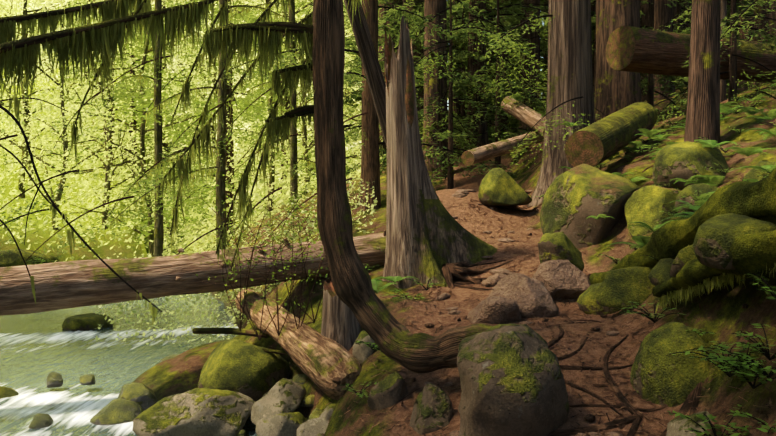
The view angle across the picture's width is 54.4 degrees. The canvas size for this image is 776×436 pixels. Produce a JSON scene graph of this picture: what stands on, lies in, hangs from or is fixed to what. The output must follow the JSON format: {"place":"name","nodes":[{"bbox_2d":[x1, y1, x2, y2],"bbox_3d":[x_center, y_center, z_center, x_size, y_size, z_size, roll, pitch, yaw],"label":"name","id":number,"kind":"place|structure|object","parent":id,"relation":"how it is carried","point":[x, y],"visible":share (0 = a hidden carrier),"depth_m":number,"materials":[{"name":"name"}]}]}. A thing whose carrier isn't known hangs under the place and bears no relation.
{"place":"outdoors","nodes":[
{"label":"outdoors","id":0,"kind":"place"},
{"bbox_2d":[0,252,256,435],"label":"river water","id":1,"kind":"structure","parent":0,"point":[36,349],"depth_m":12.20,"materials":[{"name":"liquid"}]},
{"bbox_2d":[0,386,18,398],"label":"river rock","id":2,"kind":"object","parent":1,"relation":"in","point":[5,392],"visible":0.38,"depth_m":9.61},
{"bbox_2d":[28,413,52,428],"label":"river rock","id":3,"kind":"object","parent":1,"relation":"in","point":[39,420],"visible":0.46,"depth_m":8.32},
{"bbox_2d":[46,372,62,387],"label":"river rock","id":4,"kind":"object","parent":1,"relation":"on","point":[54,379],"visible":1,"depth_m":9.94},
{"bbox_2d":[79,374,94,384],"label":"river rock","id":5,"kind":"object","parent":1,"relation":"in","point":[88,379],"visible":1,"depth_m":9.92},
{"bbox_2d":[62,313,112,330],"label":"river rock","id":6,"kind":"object","parent":1,"relation":"in","point":[87,321],"visible":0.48,"depth_m":14.89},
{"bbox_2d":[90,399,143,424],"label":"mossy river rock","id":7,"kind":"object","parent":1,"relation":"in","point":[116,411],"visible":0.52,"depth_m":8.51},
{"bbox_2d":[0,55,367,264],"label":"hemlock boughs","id":8,"kind":"object","parent":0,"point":[161,160],"visible":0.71,"depth_m":14.53,"materials":[{"name":"green plant"}]},
{"bbox_2d":[0,2,775,435],"bbox_3d":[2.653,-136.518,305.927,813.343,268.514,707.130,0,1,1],"label":"ground","id":9,"kind":"structure","parent":0,"point":[724,322],"depth_m":9.59,"materials":[{"name":"soil"}]},
{"bbox_2d":[0,249,56,266],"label":"bank rock","id":10,"kind":"object","parent":9,"relation":"on","point":[12,257],"visible":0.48,"depth_m":27.41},
{"bbox_2d":[0,0,65,97],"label":"maple tree","id":11,"kind":"object","parent":9,"relation":"on","point":[10,7],"visible":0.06,"depth_m":46.42,"materials":[{"name":"green plant"}]},
{"bbox_2d":[0,0,129,185],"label":"maple tree","id":12,"kind":"object","parent":9,"relation":"on","point":[49,88],"visible":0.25,"depth_m":33.55,"materials":[{"name":"green plant"}]},
{"bbox_2d":[0,0,172,198],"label":"maple tree","id":13,"kind":"object","parent":9,"relation":"on","point":[20,187],"visible":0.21,"depth_m":32.35,"materials":[{"name":"green plant"}]},
{"bbox_2d":[0,6,189,230],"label":"maple tree","id":14,"kind":"object","parent":9,"relation":"on","point":[61,182],"visible":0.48,"depth_m":30.69,"materials":[{"name":"green plant"}]},
{"bbox_2d":[1,0,204,228],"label":"maple tree","id":15,"kind":"object","parent":9,"relation":"on","point":[109,136],"visible":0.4,"depth_m":30.75,"materials":[{"name":"green plant"}]},
{"bbox_2d":[19,0,192,175],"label":"conifer tree","id":16,"kind":"object","parent":9,"relation":"on","point":[120,96],"visible":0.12,"depth_m":35.88,"materials":[{"name":"green plant"}]},
{"bbox_2d":[0,0,216,256],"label":"maple tree","id":17,"kind":"object","parent":9,"relation":"on","point":[142,130],"visible":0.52,"depth_m":29.59,"materials":[{"name":"green plant"}]},
{"bbox_2d":[34,0,211,253],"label":"conifer tree","id":18,"kind":"object","parent":9,"relation":"on","point":[135,122],"visible":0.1,"depth_m":39.62,"materials":[{"name":"green plant"}]},
{"bbox_2d":[62,0,203,107],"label":"conifer tree","id":19,"kind":"object","parent":9,"relation":"on","point":[69,2],"depth_m":44.39,"materials":[{"name":"green plant"}]},
{"bbox_2d":[118,382,156,410],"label":"mossy river rock","id":20,"kind":"object","parent":9,"relation":"on","point":[143,396],"visible":0.4,"depth_m":8.96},
{"bbox_2d":[113,0,206,256],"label":"mossy tree","id":21,"kind":"object","parent":9,"relation":"on","point":[158,236],"visible":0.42,"depth_m":24.66,"materials":[{"name":"green plant"}]},
{"bbox_2d":[161,354,179,361],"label":"river rock","id":22,"kind":"object","parent":9,"relation":"on","point":[169,357],"visible":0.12,"depth_m":11.56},
{"bbox_2d":[114,0,235,251],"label":"conifer tree","id":23,"kind":"object","parent":9,"relation":"on","point":[164,144],"visible":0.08,"depth_m":45.72,"materials":[{"name":"green plant"}]},
{"bbox_2d":[0,0,361,245],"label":"foliage","id":24,"kind":"object","parent":9,"relation":"on","point":[174,66],"depth_m":49.88,"materials":[{"name":"green plant"}]},
{"bbox_2d":[0,57,382,261],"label":"foliage","id":25,"kind":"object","parent":9,"relation":"on","point":[190,237],"depth_m":31.14,"materials":[{"name":"green plant"}]},
{"bbox_2d":[0,230,385,315],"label":"fallen log","id":26,"kind":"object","parent":9,"relation":"on","point":[68,284],"visible":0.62,"depth_m":9.47,"materials":[{"name":"brown wood"}]},
{"bbox_2d":[132,388,255,435],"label":"mossy boulder","id":27,"kind":"object","parent":9,"relation":"on","point":[204,412],"visible":0.96,"depth_m":7.89,"materials":[{"name":"stone"}]},
{"bbox_2d":[109,0,300,297],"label":"mossy tree","id":28,"kind":"object","parent":9,"relation":"on","point":[220,167],"visible":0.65,"depth_m":19.79,"materials":[{"name":"green plant"}]},
{"bbox_2d":[117,0,297,211],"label":"maple tree","id":29,"kind":"object","parent":9,"relation":"on","point":[200,94],"visible":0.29,"depth_m":30.18,"materials":[{"name":"green plant"}]},
{"bbox_2d":[123,0,310,248],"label":"conifer tree","id":30,"kind":"object","parent":9,"relation":"on","point":[244,106],"visible":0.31,"depth_m":31.36,"materials":[{"name":"green plant"}]},
{"bbox_2d":[95,177,377,346],"bbox_3d":[-4.294,0.488,16.942,8.262,3.061,10.084,0,1,1],"label":"brush","id":31,"kind":"object","parent":9,"relation":"on","point":[203,294],"visible":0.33,"depth_m":13.95,"materials":[{"name":"green plant"}]},
{"bbox_2d":[198,339,290,400],"bbox_3d":[-1.773,1.837,9.116,1.072,0.758,1.028,1,1,33],"label":"mossy boulder","id":32,"kind":"object","parent":9,"relation":"on","point":[254,372],"visible":0.67,"depth_m":8.76,"materials":[{"name":"plant"}]},
{"bbox_2d":[192,328,287,354],"bbox_3d":[-1.895,1.509,9.458,1.885,0.163,0.563,1,1,29],"label":"fallen mossy branch","id":33,"kind":"object","parent":32,"relation":"on","point":[245,332],"visible":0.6,"depth_m":9.72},
{"bbox_2d":[177,0,314,200],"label":"maple tree","id":34,"kind":"object","parent":9,"relation":"on","point":[298,15],"visible":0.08,"depth_m":43.26,"materials":[{"name":"green plant"}]},
{"bbox_2d":[228,0,315,208],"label":"mossy tree","id":35,"kind":"object","parent":9,"relation":"on","point":[293,156],"visible":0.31,"depth_m":26.83,"materials":[{"name":"green plant"}]},
{"bbox_2d":[163,0,383,210],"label":"maple tree","id":36,"kind":"object","parent":9,"relation":"on","point":[272,168],"visible":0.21,"depth_m":29.52,"materials":[{"name":"green plant"}]},
{"bbox_2d":[173,0,382,216],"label":"maple tree","id":37,"kind":"object","parent":9,"relation":"on","point":[303,142],"visible":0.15,"depth_m":31.20,"materials":[{"name":"green plant"}]},
{"bbox_2d":[251,378,305,424],"bbox_3d":[-1.146,1.898,7.832,0.586,0.455,0.654,0,1,1],"label":"rock","id":38,"kind":"object","parent":9,"relation":"on","point":[284,395],"visible":0.71,"depth_m":7.69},
{"bbox_2d":[256,412,305,435],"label":"rock","id":39,"kind":"object","parent":9,"relation":"on","point":[286,424],"visible":0.88,"depth_m":7.11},
{"bbox_2d":[236,0,349,183],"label":"conifer tree","id":40,"kind":"object","parent":9,"relation":"on","point":[297,83],"visible":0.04,"depth_m":52.53,"materials":[{"name":"green plant"}]},
{"bbox_2d":[233,0,357,204],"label":"conifer tree","id":41,"kind":"object","parent":9,"relation":"on","point":[297,4],"visible":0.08,"depth_m":39.57,"materials":[{"name":"green plant"}]},
{"bbox_2d":[235,289,360,399],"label":"rotten log","id":42,"kind":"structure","parent":9,"relation":"on","point":[328,367],"depth_m":7.83,"materials":[{"name":"brown wood"}]},
{"bbox_2d":[166,174,358,339],"bbox_3d":[-1.448,0.442,8.632,2.082,1.872,1.193,1,1,31],"label":"huckleberry shrub","id":43,"kind":"object","parent":42,"relation":"on","point":[279,261],"visible":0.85,"depth_m":8.53,"materials":[{"name":"green plant"}]},
{"bbox_2d":[259,0,361,157],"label":"maple tree","id":44,"kind":"object","parent":9,"relation":"on","point":[348,32],"depth_m":46.05,"materials":[{"name":"green plant"}]},
{"bbox_2d":[296,418,328,435],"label":"rock","id":45,"kind":"object","parent":9,"relation":"on","point":[314,427],"visible":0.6,"depth_m":6.95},
{"bbox_2d":[319,404,335,420],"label":"rock","id":46,"kind":"object","parent":9,"relation":"on","point":[326,413],"visible":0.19,"depth_m":7.11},
{"bbox_2d":[321,280,360,350],"bbox_3d":[-0.513,1.168,8.215,0.471,0.976,0.497,0,1,1],"label":"cut stump","id":47,"kind":"object","parent":9,"relation":"on","point":[341,325],"visible":0.4,"depth_m":8.01,"materials":[{"name":"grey wood"}]},
{"bbox_2d":[227,0,466,178],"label":"maple tree","id":48,"kind":"object","parent":9,"relation":"on","point":[358,54],"visible":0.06,"depth_m":31.62,"materials":[{"name":"green plant"}]},
{"bbox_2d":[222,0,489,210],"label":"tree","id":49,"kind":"object","parent":9,"relation":"on","point":[370,163],"visible":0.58,"depth_m":18.67,"materials":[{"name":"brown plant"}]},
{"bbox_2d":[352,330,374,363],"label":"rock behind log","id":50,"kind":"object","parent":9,"relation":"on","point":[362,352],"visible":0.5,"depth_m":7.50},
{"bbox_2d":[344,0,385,143],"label":"dead leaning tree","id":51,"kind":"object","parent":9,"relation":"on","point":[371,65],"visible":0.71,"depth_m":16.09,"materials":[{"name":"wood"}]},
{"bbox_2d":[238,0,492,373],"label":"tree","id":52,"kind":"object","parent":9,"relation":"on","point":[392,337],"visible":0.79,"depth_m":6.58,"materials":[{"name":"brown plant"}]},
{"bbox_2d":[0,0,369,323],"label":"tree branches","id":53,"kind":"object","parent":52,"relation":"attached to","point":[107,33],"visible":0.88,"depth_m":6.48,"materials":[{"name":"green plant"}]},
{"bbox_2d":[306,1,448,175],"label":"young hemlock tree","id":54,"kind":"object","parent":9,"relation":"on","point":[354,96],"visible":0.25,"depth_m":29.21,"materials":[{"name":"green plant"}]},
{"bbox_2d":[367,372,407,409],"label":"rock","id":55,"kind":"object","parent":9,"relation":"on","point":[390,390],"visible":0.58,"depth_m":6.44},
{"bbox_2d":[171,189,622,435],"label":"pebbles","id":56,"kind":"object","parent":9,"relation":"on","point":[489,281],"visible":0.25,"depth_m":8.68,"materials":[{"name":"stone"}]},
{"bbox_2d":[343,0,478,152],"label":"young hemlock tree","id":57,"kind":"object","parent":9,"relation":"on","point":[356,68],"visible":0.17,"depth_m":23.39,"materials":[{"name":"green plant"}]},
{"bbox_2d":[378,0,447,180],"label":"tree","id":58,"kind":"object","parent":9,"relation":"on","point":[436,84],"visible":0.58,"depth_m":20.58,"materials":[{"name":"brown plant"}]},
{"bbox_2d":[409,383,453,434],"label":"rock","id":59,"kind":"object","parent":9,"relation":"on","point":[432,408],"visible":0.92,"depth_m":5.92,"materials":[{"name":"stone"}]},
{"bbox_2d":[378,0,493,172],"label":"young hemlock tree","id":60,"kind":"object","parent":9,"relation":"on","point":[416,85],"visible":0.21,"depth_m":25.01,"materials":[{"name":"green plant"}]},
{"bbox_2d":[410,0,468,151],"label":"tree","id":61,"kind":"object","parent":9,"relation":"on","point":[457,105],"visible":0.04,"depth_m":32.56,"materials":[{"name":"brown plant"}]},
{"bbox_2d":[382,15,497,288],"bbox_3d":[1.029,-0.542,10.352,2.652,4.296,2.417,0,1,17],"label":"broken snag","id":62,"kind":"object","parent":9,"relation":"on","point":[428,235],"visible":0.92,"depth_m":9.98,"materials":[{"name":"brown wood"}]},
{"bbox_2d":[385,0,516,188],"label":"young hemlock tree","id":63,"kind":"object","parent":9,"relation":"on","point":[448,134],"visible":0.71,"depth_m":18.91,"materials":[{"name":"green plant"}]},
{"bbox_2d":[386,0,518,151],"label":"young hemlock tree","id":64,"kind":"object","parent":9,"relation":"on","point":[463,111],"visible":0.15,"depth_m":27.80,"materials":[{"name":"green plant"}]},
{"bbox_2d":[412,0,494,142],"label":"tree","id":65,"kind":"object","parent":9,"relation":"on","point":[421,56],"visible":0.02,"depth_m":29.56,"materials":[{"name":"brown plant"}]},
{"bbox_2d":[421,0,519,151],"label":"tree","id":66,"kind":"object","parent":9,"relation":"on","point":[475,63],"visible":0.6,"depth_m":24.54,"materials":[{"name":"brown plant"}]},
{"bbox_2d":[412,0,546,141],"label":"young hemlock tree","id":67,"kind":"object","parent":9,"relation":"on","point":[493,58],"depth_m":35.05,"materials":[{"name":"green plant"}]},
{"bbox_2d":[420,0,547,163],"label":"young hemlock tree","id":68,"kind":"object","parent":9,"relation":"on","point":[498,129],"visible":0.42,"depth_m":21.61,"materials":[{"name":"green plant"}]},
{"bbox_2d":[447,0,539,134],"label":"tree","id":69,"kind":"object","parent":9,"relation":"on","point":[536,41],"visible":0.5,"depth_m":22.60,"materials":[{"name":"brown plant"}]},
{"bbox_2d":[492,2,495,125],"bbox_3d":[4.669,-21.146,39.808,9.116,34.800,8.385,0,1,1],"label":"tree","id":70,"kind":"object","parent":9,"relation":"on","point":[493,55],"depth_m":39.46,"materials":[{"name":"brown plant"}]},
{"bbox_2d":[467,296,521,323],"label":"rock","id":71,"kind":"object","parent":9,"relation":"on","point":[495,310],"visible":0.81,"depth_m":7.46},
{"bbox_2d":[453,0,546,138],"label":"tree","id":72,"kind":"object","parent":9,"relation":"on","point":[503,120],"visible":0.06,"depth_m":29.71,"materials":[{"name":"brown plant"}]},
{"bbox_2d":[461,131,543,165],"bbox_3d":[2.639,-1.578,16.378,0.307,1.048,3.732,1,1,35],"label":"log pole","id":73,"kind":"object","parent":9,"relation":"on","point":[484,153],"visible":0.85,"depth_m":15.67,"materials":[{"name":"brown wood"}]},
{"bbox_2d":[501,96,545,135],"bbox_3d":[3.280,-2.384,17.673,0.383,1.156,1.925,0,1,-24],"label":"sawn log","id":74,"kind":"object","parent":73,"relation":"on","point":[525,114],"visible":0.71,"depth_m":17.59,"materials":[{"name":"brown wood"}]},
{"bbox_2d":[460,0,547,130],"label":"young hemlock tree","id":75,"kind":"object","parent":9,"relation":"on","point":[507,3],"visible":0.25,"depth_m":26.75,"materials":[{"name":"green plant"}]},
{"bbox_2d":[478,168,531,205],"bbox_3d":[2.191,-0.579,14.195,1.008,0.726,1.068,0,1,1],"label":"trail rock","id":76,"kind":"object","parent":9,"relation":"on","point":[499,187],"visible":0.98,"depth_m":13.79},
{"bbox_2d":[457,323,569,435],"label":"boulder","id":77,"kind":"object","parent":9,"relation":"on","point":[512,381],"visible":1,"depth_m":5.14,"materials":[{"name":"stone"}]},
{"bbox_2d":[496,6,543,119],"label":"young hemlock tree","id":78,"kind":"object","parent":9,"relation":"on","point":[540,63],"depth_m":46.04,"materials":[{"name":"green plant"}]},
{"bbox_2d":[486,273,557,317],"bbox_3d":[1.414,0.825,8.085,0.691,0.467,0.972,0,1,1],"label":"rock","id":79,"kind":"object","parent":9,"relation":"on","point":[532,297],"visible":0.67,"depth_m":7.83,"materials":[{"name":"stone"}]},
{"bbox_2d":[270,134,775,435],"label":"twigs","id":80,"kind":"object","parent":9,"relation":"on","point":[589,417],"visible":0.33,"depth_m":6.38,"materials":[{"name":"brown wood"}]},
{"bbox_2d":[313,0,738,169],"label":"forest trees","id":81,"kind":"object","parent":9,"relation":"on","point":[644,9],"visible":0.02,"depth_m":33.47,"materials":[{"name":"brown plant"}]},
{"bbox_2d":[285,6,775,211],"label":"hemlock boughs","id":82,"kind":"object","parent":9,"relation":"on","point":[462,44],"visible":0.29,"depth_m":17.68,"materials":[{"name":"green plant"}]},
{"bbox_2d":[480,0,594,206],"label":"cedar tree","id":83,"kind":"object","parent":9,"relation":"on","point":[569,72],"visible":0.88,"depth_m":14.48,"materials":[{"name":"brown plant"}]},
{"bbox_2d":[487,0,595,113],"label":"young hemlock tree","id":84,"kind":"object","parent":9,"relation":"on","point":[514,61],"visible":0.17,"depth_m":29.79,"materials":[{"name":"green plant"}]},
{"bbox_2d":[542,0,547,100],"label":"tree","id":85,"kind":"object","parent":9,"relation":"on","point":[545,36],"visible":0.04,"depth_m":35.57,"materials":[{"name":"brown plant"}]},
{"bbox_2d":[362,153,737,435],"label":"roots and sticks","id":86,"kind":"object","parent":9,"relation":"on","point":[635,419],"visible":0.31,"depth_m":5.60,"materials":[{"name":"brown wood"}]},
{"bbox_2d":[342,80,775,398],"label":"bank plants","id":87,"kind":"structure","parent":9,"relation":"on","point":[642,241],"depth_m":9.60,"materials":[{"name":"green plant"}]},
{"bbox_2d":[538,232,583,271],"bbox_3d":[2.061,0.415,8.991,0.526,0.496,0.477,1,1,39],"label":"mossy rock","id":88,"kind":"object","parent":9,"relation":"on","point":[557,246],"visible":0.65,"depth_m":8.85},
{"bbox_2d":[532,260,590,300],"bbox_3d":[1.920,0.692,8.451,0.605,0.463,0.667,0,1,1],"label":"rock","id":89,"kind":"object","parent":9,"relation":"on","point":[563,279],"visible":0.71,"depth_m":8.22,"materials":[{"name":"stone"}]},
{"bbox_2d":[543,0,595,98],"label":"young hemlock tree","id":90,"kind":"object","parent":9,"relation":"on","point":[594,37],"visible":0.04,"depth_m":33.73,"materials":[{"name":"green plant"}]},
{"bbox_2d":[380,273,775,435],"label":"ferns","id":91,"kind":"object","parent":9,"relation":"on","point":[742,365],"visible":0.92,"depth_m":4.50,"materials":[{"name":"green plant"}]},
{"bbox_2d":[392,93,775,299],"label":"ferns","id":92,"kind":"object","parent":9,"relation":"on","point":[711,143],"visible":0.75,"depth_m":9.89,"materials":[{"name":"green plant"}]},
{"bbox_2d":[540,163,639,248],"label":"mossy boulder","id":93,"kind":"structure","parent":9,"relation":"on","point":[575,197],"depth_m":10.33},
{"bbox_2d":[565,102,657,166],"bbox_3d":[3.830,-1.445,12.720,0.614,1.371,3.358,1,1,33],"label":"mossy log","id":94,"kind":"object","parent":9,"relation":"on","point":[596,143],"visible":0.98,"depth_m":11.71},
{"bbox_2d":[594,0,644,121],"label":"cedar tree","id":95,"kind":"object","parent":9,"relation":"on","point":[616,90],"visible":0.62,"depth_m":18.87,"materials":[{"name":"brown plant"}]},
{"bbox_2d":[591,0,691,110],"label":"young hemlock tree","id":96,"kind":"object","parent":9,"relation":"on","point":[650,90],"visible":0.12,"depth_m":20.83,"materials":[{"name":"green plant"}]},
{"bbox_2d":[624,185,681,235],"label":"mossy boulder","id":97,"kind":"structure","parent":9,"relation":"on","point":[646,204],"depth_m":9.59,"materials":[{"name":"plant"}]},
{"bbox_2d":[653,0,674,100],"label":"tree","id":98,"kind":"object","parent":9,"relation":"on","point":[663,14],"visible":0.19,"depth_m":24.54,"materials":[{"name":"brown plant"}]},
{"bbox_2d":[630,321,712,406],"bbox_3d":[2.248,1.199,5.672,0.706,0.813,0.708,0,1,-22],"label":"boulder","id":99,"kind":"object","parent":9,"relation":"on","point":[658,376],"visible":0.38,"depth_m":5.50,"materials":[{"name":"stone"}]},
{"bbox_2d":[594,0,753,94],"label":"young hemlock tree","id":100,"kind":"object","parent":9,"relation":"on","point":[677,5],"visible":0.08,"depth_m":27.70,"materials":[{"name":"green plant"}]},
{"bbox_2d":[577,168,775,314],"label":"mossy roots","id":101,"kind":"object","parent":9,"relation":"on","point":[722,236],"visible":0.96,"depth_m":5.61,"materials":[{"name":"plant"}]},
{"bbox_2d":[666,411,711,435],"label":"corner boulder","id":102,"kind":"object","parent":9,"relation":"on","point":[676,426],"visible":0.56,"depth_m":4.92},
{"bbox_2d":[652,141,728,189],"bbox_3d":[4.064,-0.695,10.144,0.977,0.680,1.152,0,1,1],"label":"mossy boulder","id":103,"kind":"object","parent":9,"relation":"on","point":[686,160],"visible":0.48,"depth_m":9.82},
{"bbox_2d":[606,26,775,82],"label":"sawn log","id":104,"kind":"object","parent":9,"relation":"on","point":[635,49],"visible":0.83,"depth_m":15.49,"materials":[{"name":"wood"}]},
{"bbox_2d":[675,183,718,211],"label":"mossy rock","id":105,"kind":"object","parent":9,"relation":"on","point":[688,192],"visible":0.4,"depth_m":8.92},
{"bbox_2d":[684,0,720,145],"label":"fir tree","id":106,"kind":"object","parent":9,"relation":"on","point":[703,110],"visible":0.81,"depth_m":11.15,"materials":[{"name":"brown plant"}]},
{"bbox_2d":[681,0,726,102],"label":"thin tree","id":107,"kind":"object","parent":9,"relation":"on","point":[723,11],"visible":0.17,"depth_m":18.73,"materials":[{"name":"brown plant"}]},
{"bbox_2d":[656,0,775,124],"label":"young hemlock tree","id":108,"kind":"object","parent":9,"relation":"on","point":[732,71],"visible":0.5,"depth_m":15.79,"materials":[{"name":"green plant"}]},
{"bbox_2d":[684,0,775,68],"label":"young hemlock tree","id":109,"kind":"object","parent":9,"relation":"on","point":[726,31],"visible":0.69,"depth_m":13.08,"materials":[{"name":"green plant"}]},
{"bbox_2d":[726,0,753,23],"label":"young hemlock tree","id":110,"kind":"object","parent":9,"relation":"on","point":[737,7],"visible":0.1,"depth_m":24.95,"materials":[{"name":"green plant"}]},
{"bbox_2d":[738,0,753,40],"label":"tree","id":111,"kind":"object","parent":9,"relation":"on","point":[743,36],"visible":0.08,"depth_m":29.50,"materials":[{"name":"green plant"}]},
{"bbox_2d":[742,161,775,180],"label":"rock","id":112,"kind":"object","parent":9,"relation":"on","point":[753,173],"visible":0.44,"depth_m":8.87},
{"bbox_2d":[750,0,775,88],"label":"tree trunk","id":113,"kind":"object","parent":9,"relation":"on","point":[760,10],"visible":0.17,"depth_m":21.49,"materials":[{"name":"brown plant"}]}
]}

